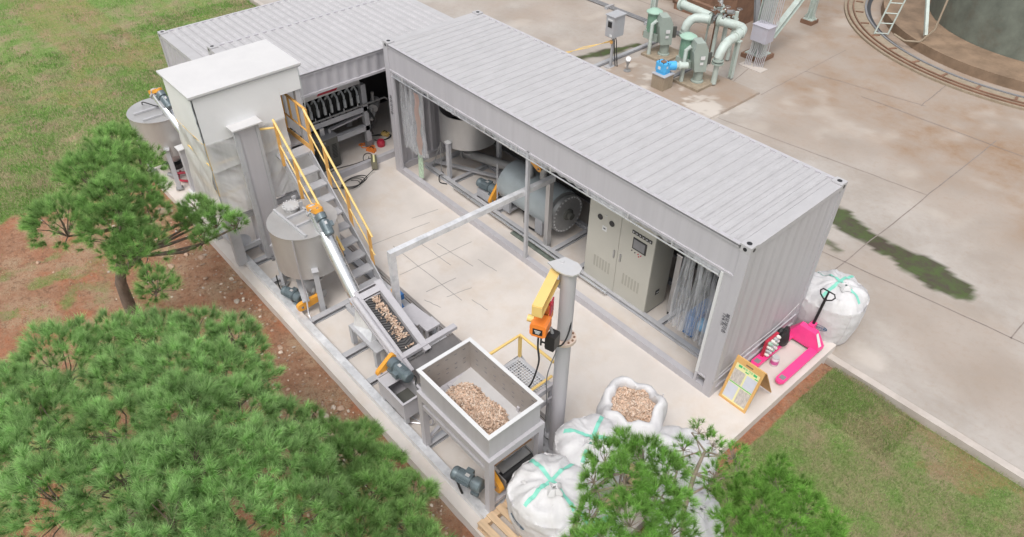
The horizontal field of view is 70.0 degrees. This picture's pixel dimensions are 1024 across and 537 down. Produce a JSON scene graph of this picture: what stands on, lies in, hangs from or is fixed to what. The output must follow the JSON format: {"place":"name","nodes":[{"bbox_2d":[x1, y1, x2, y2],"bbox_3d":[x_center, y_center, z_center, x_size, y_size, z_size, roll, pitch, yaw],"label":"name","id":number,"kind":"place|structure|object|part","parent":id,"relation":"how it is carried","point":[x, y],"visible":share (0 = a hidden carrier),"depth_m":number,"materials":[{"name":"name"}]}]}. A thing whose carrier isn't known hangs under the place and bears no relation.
{"place":"outdoors","nodes":[
{"label":"outdoors","id":0,"kind":"place"},
{"bbox_2d":[0,166,174,536],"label":"grass","id":1,"kind":"structure","parent":0,"point":[48,259],"depth_m":15.20,"materials":[{"name":"green plant"}]},
{"bbox_2d":[0,0,1023,536],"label":"ground","id":2,"kind":"structure","parent":0,"point":[18,292],"depth_m":13.11,"materials":[{"name":"green plant"}]},
{"bbox_2d":[0,0,256,222],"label":"grass","id":3,"kind":"structure","parent":2,"relation":"on","point":[95,93],"depth_m":19.77,"materials":[{"name":"green plant"}]},
{"bbox_2d":[13,118,252,320],"bbox_3d":[-5.850,-0.321,11.780,3.048,3.694,3.483,8,41,8],"label":"pine tree","id":4,"kind":"object","parent":2,"relation":"on","point":[125,231],"visible":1,"depth_m":10.71,"materials":[{"name":"green plant"}]},
{"bbox_2d":[0,297,360,536],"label":"pine tree","id":5,"kind":"object","parent":2,"relation":"on","point":[186,448],"visible":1,"depth_m":7.11,"materials":[{"name":"green plant"}]},
{"bbox_2d":[30,179,464,536],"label":"loose stones","id":6,"kind":"object","parent":2,"relation":"on","point":[279,346],"visible":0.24,"depth_m":13.08,"materials":[{"name":"brown stone"}]},
{"bbox_2d":[157,0,371,66],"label":"shipping container","id":7,"kind":"object","parent":2,"relation":"on","point":[185,43],"visible":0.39,"depth_m":16.95,"materials":[{"name":"metal"}]},
{"bbox_2d":[286,397,458,536],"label":"pine tree","id":8,"kind":"object","parent":2,"relation":"on","point":[395,484],"visible":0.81,"depth_m":8.21,"materials":[{"name":"green plant"}]},
{"bbox_2d":[149,145,835,536],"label":"concrete slab","id":9,"kind":"structure","parent":2,"relation":"on","point":[389,199],"depth_m":12.93,"materials":[{"name":"beige concrete"}]},
{"bbox_2d":[126,98,182,190],"bbox_3d":[-7.270,-2.738,15.570,1.274,1.761,1.254,-30,49,-30],"label":"storage tank","id":10,"kind":"object","parent":9,"relation":"on","point":[149,120],"visible":0.66,"depth_m":14.98,"materials":[{"name":"silver metal"}]},
{"bbox_2d":[148,87,178,132],"bbox_3d":[-6.632,-2.764,14.780,1.936,1.534,0.260,31,49,30],"label":"screw conveyor","id":11,"kind":"object","parent":10,"relation":"attached to","point":[159,96],"visible":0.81,"depth_m":14.69,"materials":[{"name":"silver metal"}]},
{"bbox_2d":[167,170,187,181],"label":"pipe valves","id":12,"kind":"object","parent":9,"relation":"on","point":[169,174],"visible":0.35,"depth_m":15.93,"materials":[{"name":"red paint"}]},
{"bbox_2d":[174,144,194,193],"bbox_3d":[-6.792,-2.092,15.356,0.240,1.070,0.240,-30,49,-30],"label":"steel post","id":13,"kind":"object","parent":9,"relation":"on","point":[182,154],"visible":0.48,"depth_m":15.22,"materials":[{"name":"grey metal"}]},
{"bbox_2d":[156,39,320,266],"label":"enclosure tower","id":14,"kind":"structure","parent":9,"relation":"on","point":[212,97],"depth_m":12.46,"materials":[{"name":"white painted metal"},{"name":"grey steel"}]},
{"bbox_2d":[259,92,385,289],"bbox_3d":[-3.521,-1.187,12.999,0.994,2.933,3.128,-30,49,-30],"label":"steel stair","id":15,"kind":"object","parent":9,"relation":"on","point":[294,154],"visible":0.68,"depth_m":13.06,"materials":[{"name":"metal"}]},
{"bbox_2d":[206,0,453,199],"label":"shipping container","id":16,"kind":"object","parent":9,"relation":"on","point":[335,49],"visible":0.42,"depth_m":15.81,"materials":[{"name":"metal"}]},
{"bbox_2d":[311,128,341,171],"bbox_3d":[-4.168,-2.617,16.203,0.540,0.815,0.540,-30,49,-30],"label":"air dryer unit","id":17,"kind":"object","parent":16,"relation":"on","point":[330,142],"visible":0.69,"depth_m":15.98,"materials":[{"name":"black paint"}]},
{"bbox_2d":[290,80,387,146],"bbox_3d":[-4.193,-3.383,16.223,2.835,1.850,1.047,-30,49,-30],"label":"filter press","id":18,"kind":"object","parent":16,"relation":"on","point":[334,108],"visible":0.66,"depth_m":16.04,"materials":[{"name":"grey metal"}]},
{"bbox_2d":[367,146,375,152],"bbox_3d":[-3.228,-2.755,16.828,0.180,0.129,0.100,17,43,18],"label":"tool case","id":19,"kind":"object","parent":16,"relation":"on","point":[371,149],"visible":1,"depth_m":16.81,"materials":[{"name":"orange paint"}]},
{"bbox_2d":[358,134,390,159],"bbox_3d":[-3.304,-2.848,17.011,0.568,0.044,1.263,12,42,13],"label":"power cord","id":20,"kind":"object","parent":16,"relation":"in","point":[361,145],"visible":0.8,"depth_m":17.05,"materials":[{"name":"black rubber"}]},
{"bbox_2d":[377,138,384,147],"bbox_3d":[-3.050,-2.925,17.013,0.200,0.150,0.200,-30,49,-30],"label":"red can","id":21,"kind":"object","parent":16,"relation":"in","point":[380,142],"visible":1,"depth_m":16.95,"materials":[{"name":"paint"}]},
{"bbox_2d":[381,130,389,136],"bbox_3d":[-3.013,-3.225,17.378,0.180,0.129,0.100,17,43,18],"label":"tool case","id":22,"kind":"object","parent":16,"relation":"on","point":[385,133],"visible":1,"depth_m":17.36,"materials":[{"name":"yellow paint"}]},
{"bbox_2d":[388,101,391,131],"bbox_3d":[-2.844,-3.587,17.287,0.070,0.800,0.070,-30,49,-30],"label":"steel post","id":23,"kind":"object","parent":16,"relation":"on","point":[390,116],"visible":0.29,"depth_m":17.25,"materials":[{"name":"metal"}]},
{"bbox_2d":[331,155,377,189],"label":"cables","id":24,"kind":"object","parent":9,"relation":"on","point":[373,158],"visible":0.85,"depth_m":16.19,"materials":[{"name":"black rubber"}]},
{"bbox_2d":[245,245,549,518],"bbox_3d":[-2.206,1.168,12.365,1.708,0.118,7.575,-30,49,-30],"label":"skid frame","id":25,"kind":"object","parent":9,"relation":"on","point":[428,453],"visible":0.23,"depth_m":11.82,"materials":[{"name":"grey metal"}]},
{"bbox_2d":[226,116,277,260],"bbox_3d":[-4.608,-1.435,13.248,0.540,2.825,0.580,-30,49,-30],"label":"bucket elevator","id":26,"kind":"object","parent":25,"relation":"on","point":[252,157],"visible":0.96,"depth_m":12.84,"materials":[{"name":"paint"}]},
{"bbox_2d":[266,195,341,322],"bbox_3d":[-3.452,-0.241,12.724,1.338,1.760,1.383,-30,49,-30],"label":"storage tank","id":27,"kind":"object","parent":25,"relation":"on","point":[301,256],"visible":0.94,"depth_m":12.32,"materials":[{"name":"silver metal"}]},
{"bbox_2d":[306,203,359,307],"bbox_3d":[-2.915,-0.237,12.061,0.290,1.427,1.545,-25,47,-27],"label":"screw conveyor","id":28,"kind":"object","parent":27,"relation":"attached to","point":[320,221],"visible":0.9,"depth_m":11.96,"materials":[{"name":"silver metal"}]},
{"bbox_2d":[391,289,403,307],"bbox_3d":[-1.996,0.573,12.767,0.235,0.300,0.492,-21,45,-23],"label":"blue pump","id":29,"kind":"object","parent":25,"relation":"on","point":[402,295],"visible":0.06,"depth_m":12.71,"materials":[{"name":"paint"}]},
{"bbox_2d":[348,279,459,376],"bbox_3d":[-1.472,1.118,11.579,1.260,1.032,2.326,-30,49,-30],"label":"belt conveyor","id":30,"kind":"object","parent":25,"relation":"on","point":[368,326],"visible":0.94,"depth_m":11.63,"materials":[{"name":"metal"}]},
{"bbox_2d":[372,295,413,347],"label":"wood chips","id":31,"kind":"object","parent":30,"relation":"on","point":[390,318],"visible":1,"depth_m":11.60,"materials":[{"name":"beige wood"}]},
{"bbox_2d":[375,352,433,425],"bbox_3d":[-1.626,1.874,10.970,0.437,0.867,1.005,-30,49,-30],"label":"screw feeder","id":32,"kind":"object","parent":25,"relation":"on","point":[399,386],"visible":0.8,"depth_m":10.91,"materials":[{"name":"paint"}]},
{"bbox_2d":[416,337,544,512],"bbox_3d":[-0.504,2.158,9.941,1.135,1.613,1.530,-30,49,-30],"label":"chip hopper","id":33,"kind":"object","parent":25,"relation":"on","point":[470,360],"visible":0.98,"depth_m":9.75,"materials":[{"name":"paint"}]},
{"bbox_2d":[446,382,531,466],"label":"wood chips","id":34,"kind":"object","parent":33,"relation":"in","point":[487,415],"visible":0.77,"depth_m":9.74,"materials":[{"name":"beige wood"}]},
{"bbox_2d":[372,209,495,309],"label":"slab marks","id":35,"kind":"object","parent":9,"relation":"on","point":[442,259],"visible":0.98,"depth_m":13.94},
{"bbox_2d":[433,142,445,172],"bbox_3d":[-1.557,-2.466,16.116,0.322,0.753,0.400,-30,49,-30],"label":"tripod stand","id":36,"kind":"object","parent":9,"relation":"on","point":[440,144],"visible":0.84,"depth_m":16.04,"materials":[{"name":"metal"}]},
{"bbox_2d":[340,236,544,419],"bbox_3d":[-1.768,0.596,13.100,0.032,0.035,6.950,-30,49,-30],"label":"floor rail","id":37,"kind":"object","parent":9,"relation":"on","point":[418,306],"visible":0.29,"depth_m":13.16,"materials":[{"name":"metal"}]},
{"bbox_2d":[340,234,544,415],"bbox_3d":[-1.738,0.585,13.125,0.024,0.020,6.950,-30,49,-30],"label":"floor rail","id":38,"kind":"object","parent":9,"relation":"on","point":[541,412],"visible":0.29,"depth_m":13.05,"materials":[{"name":"metal"}]},
{"bbox_2d":[341,239,544,421],"bbox_3d":[-1.802,0.616,13.077,0.032,0.035,6.950,-30,49,-30],"label":"floor rail","id":39,"kind":"object","parent":9,"relation":"on","point":[382,277],"visible":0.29,"depth_m":13.49,"materials":[{"name":"metal"}]},
{"bbox_2d":[387,175,555,306],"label":"support beam","id":40,"kind":"structure","parent":9,"relation":"on","point":[547,182],"depth_m":12.35,"materials":[{"name":"silver metal"}]},
{"bbox_2d":[477,499,521,536],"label":"wooden pallet","id":41,"kind":"object","parent":9,"relation":"on","point":[485,528],"visible":0.25,"depth_m":9.71,"materials":[{"name":"brown wood"}]},
{"bbox_2d":[506,452,593,536],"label":"bulk bag","id":42,"kind":"object","parent":41,"relation":"on","point":[541,494],"visible":0.81,"depth_m":9.07,"materials":[{"name":"fabric"}]},
{"bbox_2d":[489,333,553,432],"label":"work platform","id":43,"kind":"structure","parent":9,"relation":"on","point":[518,363],"depth_m":10.27,"materials":[{"name":"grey metal"}]},
{"bbox_2d":[531,257,581,453],"bbox_3d":[0.460,1.408,9.532,0.903,3.500,0.467,-30,49,-30],"label":"jib crane","id":44,"kind":"object","parent":9,"relation":"on","point":[566,270],"visible":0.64,"depth_m":8.99,"materials":[{"name":"paint"}]},
{"bbox_2d":[527,297,570,386],"bbox_3d":[0.438,1.091,9.122,0.550,1.966,0.527,4,41,4],"label":"electric hoist","id":45,"kind":"object","parent":44,"relation":"hanging from","point":[540,327],"visible":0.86,"depth_m":8.61,"materials":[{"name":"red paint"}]},
{"bbox_2d":[382,10,847,397],"bbox_3d":[1.186,-1.746,13.578,2.448,3.024,8.614,-30,49,-30],"label":"shipping container","id":46,"kind":"object","parent":9,"relation":"on","point":[751,219],"visible":0.99,"depth_m":11.74,"materials":[{"name":"metal"}]},
{"bbox_2d":[418,120,423,177],"bbox_3d":[-1.967,-2.655,15.648,0.113,1.390,0.598,-1,41,-2],"label":"leaning board","id":47,"kind":"object","parent":46,"relation":"in","point":[421,166],"visible":0.43,"depth_m":15.78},
{"bbox_2d":[391,74,720,276],"bbox_3d":[0.283,-1.389,12.891,0.157,1.560,8.040,-30,49,-30],"label":"curtain rail","id":48,"kind":"object","parent":46,"relation":"attached to","point":[698,260],"visible":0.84,"depth_m":11.87,"materials":[{"name":"silver metal"}]},
{"bbox_2d":[401,83,426,155],"bbox_3d":[-2.023,-3.078,15.071,0.109,1.667,0.826,-30,49,-30],"label":"strip curtain","id":49,"kind":"object","parent":48,"relation":"hanging from","point":[417,112],"visible":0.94,"depth_m":14.91,"materials":[{"name":"plastic"}]},
{"bbox_2d":[671,258,713,341],"bbox_3d":[2.753,0.478,10.947,0.110,1.547,0.763,-30,49,-30],"label":"strip curtain","id":50,"kind":"object","parent":48,"relation":"hanging from","point":[699,284],"visible":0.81,"depth_m":10.75,"materials":[{"name":"plastic"}]},
{"bbox_2d":[682,264,718,337],"bbox_3d":[3.467,0.409,12.083,1.100,1.650,1.140,-30,49,-30],"label":"curtain","id":51,"kind":"object","parent":48,"relation":"hanging from","point":[695,320],"visible":0.09,"depth_m":12.34,"materials":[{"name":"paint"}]},
{"bbox_2d":[424,150,699,357],"bbox_3d":[1.028,-0.603,14.443,1.295,0.150,7.950,-30,49,-30],"label":"skid","id":52,"kind":"object","parent":46,"relation":"in","point":[658,325],"visible":0.43,"depth_m":14.26,"materials":[{"name":"grey metal"}]},
{"bbox_2d":[439,106,501,178],"bbox_3d":[-0.953,-2.826,15.956,1.330,1.520,1.305,-30,49,-30],"label":"feed tank","id":53,"kind":"object","parent":52,"relation":"on","point":[456,133],"visible":0.63,"depth_m":15.43,"materials":[{"name":"silver metal"}]},
{"bbox_2d":[460,151,510,169],"bbox_3d":[-0.429,-2.308,15.873,1.726,0.456,0.282,30,49,30],"label":"cross screw","id":54,"kind":"object","parent":53,"relation":"attached to","point":[484,158],"visible":0.51,"depth_m":15.88,"materials":[{"name":"metal"}]},
{"bbox_2d":[439,160,581,235],"bbox_3d":[-0.045,-1.973,14.884,3.492,1.625,0.974,32,49,31],"label":"drum dryer","id":55,"kind":"object","parent":52,"relation":"on","point":[567,207],"visible":0.85,"depth_m":14.33,"materials":[{"name":"paint"}]},
{"bbox_2d":[451,185,606,293],"bbox_3d":[0.204,-0.670,14.447,0.056,0.056,4.490,-30,49,-30],"label":"floor pipe","id":56,"kind":"object","parent":52,"relation":"on","point":[531,240],"visible":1,"depth_m":14.41,"materials":[{"name":"silver metal"}]},
{"bbox_2d":[584,199,673,312],"bbox_3d":[2.037,-0.326,12.832,0.580,1.860,1.476,-30,49,-30],"label":"control cabinet","id":57,"kind":"object","parent":46,"relation":"in","point":[628,261],"visible":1,"depth_m":12.61,"materials":[{"name":"grey metal"}]},
{"bbox_3d":[1.588,-0.420,12.884,0.039,1.786,0.722,-30,49,-30],"label":"door","id":58,"kind":"part","parent":57,"relation":"part of","materials":[{"name":"paint"}]},
{"bbox_3d":[2.074,-0.057,12.470,0.039,1.786,0.732,-30,49,-30],"label":"door","id":59,"kind":"part","parent":57,"relation":"part of","materials":[{"name":"paint"}]},
{"bbox_2d":[597,463,640,509],"bbox_3d":[1.127,2.931,10.342,1.096,0.140,1.100,-30,49,-30],"label":"wooden pallet","id":60,"kind":"object","parent":9,"relation":"on","point":[629,481],"visible":0.01,"depth_m":10.17,"materials":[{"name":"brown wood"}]},
{"bbox_2d":[553,413,627,498],"bbox_3d":[1.067,2.534,9.920,0.966,0.999,0.971,-14,43,-16],"label":"bulk bag","id":61,"kind":"object","parent":60,"relation":"on","point":[571,443],"visible":0.38,"depth_m":9.67,"materials":[{"name":"fabric"}]},
{"bbox_2d":[596,376,667,464],"bbox_3d":[1.701,2.188,10.547,0.979,1.018,1.012,14,42,15],"label":"open bulk bag","id":62,"kind":"object","parent":9,"relation":"on","point":[653,425],"visible":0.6,"depth_m":10.20,"materials":[{"name":"fabric"}]},
{"bbox_2d":[611,386,655,421],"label":"wood chips","id":63,"kind":"object","parent":62,"relation":"in","point":[630,405],"visible":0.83,"depth_m":10.30,"materials":[{"name":"beige wood"}]},
{"bbox_2d":[666,252,684,313],"bbox_3d":[2.797,0.281,12.514,0.100,1.370,0.120,-30,49,-30],"label":"steel post","id":64,"kind":"object","parent":9,"relation":"on","point":[676,278],"visible":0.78,"depth_m":12.43,"materials":[{"name":"silver metal"}]},
{"bbox_2d":[641,425,716,494],"bbox_3d":[2.280,2.701,10.041,0.976,0.912,0.974,22,45,23],"label":"bulk bag","id":65,"kind":"object","parent":9,"relation":"on","point":[668,433],"visible":0.3,"depth_m":9.80,"materials":[{"name":"fabric"}]},
{"bbox_2d":[719,354,770,413],"bbox_3d":[3.686,1.669,11.289,0.634,0.884,0.540,-30,49,-30],"label":"display sign","id":66,"kind":"object","parent":9,"relation":"on","point":[745,380],"visible":1,"depth_m":11.16,"materials":[{"name":"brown wood"}]},
{"bbox_2d":[770,354,779,366],"bbox_3d":[4.318,1.515,12.010,0.135,0.185,0.135,-30,49,-30],"label":"glass jar","id":67,"kind":"object","parent":9,"relation":"on","point":[774,360],"visible":1,"depth_m":11.96,"materials":[{"name":"clear glass"}]},
{"bbox_2d":[751,288,835,384],"bbox_3d":[4.625,1.032,11.851,1.430,1.132,0.620,-30,49,-30],"label":"pallet jack","id":68,"kind":"object","parent":9,"relation":"on","point":[805,334],"visible":0.98,"depth_m":12.13,"materials":[{"name":"pink paint"}]},
{"bbox_2d":[760,332,780,356],"bbox_3d":[4.265,1.263,12.015,0.340,0.340,0.115,-30,49,-30],"label":"sample rack","id":69,"kind":"object","parent":68,"relation":"on","point":[771,344],"visible":1,"depth_m":11.95,"materials":[{"name":"red paint"}]},
{"bbox_2d":[777,326,790,346],"bbox_3d":[4.532,1.102,12.186,0.375,0.408,0.212,-30,49,-30],"label":"black bag","id":70,"kind":"object","parent":68,"relation":"on","point":[784,333],"visible":0.81,"depth_m":12.10,"materials":[{"name":"fabric"}]},
{"bbox_2d":[557,422,707,536],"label":"pine tree","id":71,"kind":"object","parent":2,"relation":"on","point":[642,501],"visible":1,"depth_m":7.45,"materials":[{"name":"green plant"}]},
{"bbox_2d":[248,0,1023,487],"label":"yard kerb","id":72,"kind":"structure","parent":2,"relation":"on","point":[992,460],"depth_m":11.43,"materials":[{"name":"grey concrete"}]},
{"bbox_2d":[259,0,1023,470],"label":"concrete yard","id":73,"kind":"structure","parent":2,"relation":"on","point":[955,242],"depth_m":16.51,"materials":[{"name":"beige concrete"}]},
{"bbox_2d":[604,9,626,68],"bbox_3d":[2.826,-6.315,20.294,0.480,1.537,0.384,-30,49,-30],"label":"control box post","id":74,"kind":"object","parent":73,"relation":"on","point":[615,23],"visible":1,"depth_m":19.93,"materials":[{"name":"grey metal"}]},
{"bbox_2d":[567,40,612,52],"bbox_3d":[2.111,-6.166,20.415,1.379,0.505,0.122,5,41,5],"label":"barrier tape","id":75,"kind":"object","parent":74,"relation":"attached to","point":[611,42],"visible":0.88,"depth_m":20.37,"materials":[{"name":"yellow paint"}]},
{"bbox_2d":[593,41,657,66],"bbox_3d":[3.052,-6.131,21.219,3.500,0.048,0.160,-30,49,-30],"label":"pipe","id":76,"kind":"object","parent":73,"relation":"on","point":[624,54],"visible":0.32,"depth_m":21.36,"materials":[{"name":"grey metal"}]},
{"bbox_2d":[589,0,678,34],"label":"cable rails","id":77,"kind":"object","parent":73,"relation":"on","point":[613,7],"visible":0.54,"depth_m":23.89,"materials":[{"name":"grey metal"}]},
{"bbox_2d":[606,55,759,119],"bbox_3d":[4.485,-4.987,20.019,2.660,0.210,3.700,-30,49,-30],"label":"pump pad","id":78,"kind":"object","parent":73,"relation":"on","point":[723,95],"visible":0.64,"depth_m":19.57,"materials":[{"name":"beige concrete"}]},
{"bbox_2d":[623,56,630,71],"bbox_3d":[3.222,-5.701,20.342,0.200,0.427,0.200,-30,49,-30],"label":"pressure gauge","id":79,"kind":"object","parent":78,"relation":"on","point":[628,59],"visible":1,"depth_m":20.30,"materials":[{"name":"metal"}]},
{"bbox_2d":[651,71,674,91],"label":"concrete plinth","id":80,"kind":"structure","parent":78,"relation":"on","point":[661,82],"depth_m":19.50,"materials":[{"name":"beige concrete"}]},
{"bbox_2d":[655,59,688,74],"bbox_3d":[4.248,-5.343,19.391,0.857,0.315,0.387,3,41,2],"label":"blue pump","id":81,"kind":"object","parent":80,"relation":"on","point":[663,67],"visible":1,"depth_m":19.33,"materials":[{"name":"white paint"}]},
{"bbox_2d":[641,7,712,60],"bbox_3d":[4.662,-6.705,20.851,1.350,1.315,1.638,-30,49,-30],"label":"pump unit","id":82,"kind":"object","parent":78,"relation":"on","point":[661,29],"visible":0.89,"depth_m":20.67,"materials":[{"name":"metal"}]},
{"bbox_2d":[673,64,707,78],"bbox_3d":[4.908,-5.522,20.463,1.600,0.028,0.230,-30,49,-30],"label":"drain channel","id":83,"kind":"object","parent":78,"relation":"on","point":[678,73],"visible":0.36,"depth_m":20.36,"materials":[{"name":"grey metal"}]},
{"bbox_2d":[673,14,747,92],"bbox_3d":[5.473,-5.885,19.918,2.204,1.305,1.225,-30,49,-30],"label":"pump unit","id":84,"kind":"object","parent":78,"relation":"on","point":[695,53],"visible":0.98,"depth_m":19.49,"materials":[{"name":"metal"}]},
{"bbox_2d":[674,0,761,29],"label":"service block","id":85,"kind":"structure","parent":73,"relation":"on","point":[746,15],"depth_m":22.87,"materials":[{"name":"brown brick"}]},
{"bbox_2d":[704,0,742,59],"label":"valve cluster","id":86,"kind":"object","parent":73,"relation":"on","point":[720,6],"visible":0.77,"depth_m":20.62,"materials":[{"name":"metal"}]},
{"bbox_2d":[672,0,734,18],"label":"header pipe","id":87,"kind":"object","parent":86,"relation":"attached to","point":[694,6],"visible":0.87,"depth_m":20.98,"materials":[{"name":"white metal"}]},
{"bbox_2d":[717,15,744,78],"bbox_3d":[5.912,-6.146,20.234,0.433,1.298,1.388,-12,42,-14],"label":"pipe","id":88,"kind":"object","parent":73,"relation":"on","point":[734,59],"depth_m":19.78,"materials":[{"name":"white metal"}]},
{"bbox_2d":[753,0,760,22],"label":"rusty brace","id":89,"kind":"object","parent":73,"relation":"on","point":[757,4],"depth_m":21.55,"materials":[{"name":"grey metal"}]},
{"bbox_2d":[738,0,784,72],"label":"conduit bundle","id":90,"kind":"object","parent":73,"relation":"on","point":[752,66],"visible":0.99,"depth_m":20.59,"materials":[{"name":"metal"}]},
{"bbox_2d":[750,20,776,44],"bbox_3d":[6.999,-6.577,20.371,0.420,0.455,0.540,-30,49,-30],"label":"junction box","id":91,"kind":"object","parent":90,"relation":"attached to","point":[762,33],"visible":1,"depth_m":20.25,"materials":[{"name":"grey metal"}]},
{"bbox_2d":[740,0,803,63],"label":"steel column","id":92,"kind":"structure","parent":73,"relation":"on","point":[791,10],"depth_m":20.94,"materials":[{"name":"white metal"}]},
{"bbox_2d":[800,0,818,25],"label":"steel column","id":93,"kind":"structure","parent":73,"relation":"on","point":[810,19],"depth_m":23.14,"materials":[{"name":"white metal"}]},
{"bbox_2d":[639,0,1023,343],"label":"yard joints","id":94,"kind":"object","parent":73,"relation":"on","point":[898,184],"visible":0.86,"depth_m":16.30,"materials":[{"name":"grey concrete"}]},
{"bbox_2d":[795,269,869,345],"bbox_3d":[5.481,0.605,12.563,1.080,1.169,1.079,27,47,27],"label":"bulk bag","id":95,"kind":"object","parent":73,"relation":"on","point":[840,317],"visible":0.86,"depth_m":12.18,"materials":[{"name":"fabric"}]},
{"bbox_2d":[844,0,1023,110],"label":"curved track","id":96,"kind":"structure","parent":73,"relation":"on","point":[862,17],"depth_m":21.14,"materials":[{"name":"concrete"}]},
{"bbox_2d":[874,0,905,34],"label":"steel ladder","id":97,"kind":"object","parent":96,"relation":"on","point":[879,23],"visible":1,"depth_m":22.23,"materials":[{"name":"white metal"}]},
{"bbox_2d":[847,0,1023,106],"bbox_3d":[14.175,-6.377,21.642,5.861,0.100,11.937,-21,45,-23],"label":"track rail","id":98,"kind":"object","parent":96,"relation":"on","point":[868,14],"visible":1,"depth_m":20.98,"materials":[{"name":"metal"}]},
{"bbox_2d":[671,418,758,536],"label":"pine tree","id":99,"kind":"object","parent":2,"relation":"on","point":[735,457],"visible":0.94,"depth_m":8.38,"materials":[{"name":"green plant"}]},
{"bbox_2d":[703,450,854,536],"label":"pine tree","id":100,"kind":"object","parent":2,"relation":"on","point":[786,502],"visible":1,"depth_m":7.67,"materials":[{"name":"green plant"}]},
{"bbox_2d":[645,0,657,28],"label":"steel column","id":101,"kind":"structure","parent":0,"point":[654,3],"depth_m":21.86,"materials":[{"name":"white metal"}]},
{"bbox_2d":[711,366,1023,536],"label":"grass","id":102,"kind":"structure","parent":0,"point":[839,391],"depth_m":11.04,"materials":[{"name":"green plant"}]},
{"bbox_2d":[881,0,1023,91],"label":"settling tank wall","id":103,"kind":"structure","parent":0,"point":[983,40],"depth_m":21.16,"materials":[{"name":"beige concrete"}]},
{"bbox_2d":[893,0,948,42],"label":"bridge strut","id":104,"kind":"object","parent":103,"relation":"attached to","point":[926,19],"visible":1,"depth_m":21.66,"materials":[{"name":"metal"}]},
{"bbox_3d":[0.956,3.854,9.318,1.100,0.140,1.096,31,49,31],"label":"wooden pallet","id":105,"kind":"object","parent":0,"visible":0},
{"bbox_2d":[552,504,625,536],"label":"bulk bag","id":106,"kind":"object","parent":105,"relation":"on","point":[566,528],"visible":0.1,"depth_m":8.91,"materials":[{"name":"fabric"}]},
{"bbox_3d":[1.821,3.993,9.338,1.100,0.140,1.096,0,41,0],"label":"wooden pallet","id":107,"kind":"object","parent":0,"visible":0},
{"bbox_2d":[646,485,723,536],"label":"bulk bag","id":108,"kind":"object","parent":107,"relation":"on","point":[707,523],"visible":0.3,"depth_m":9.17,"materials":[{"name":"fabric"}]}
]}

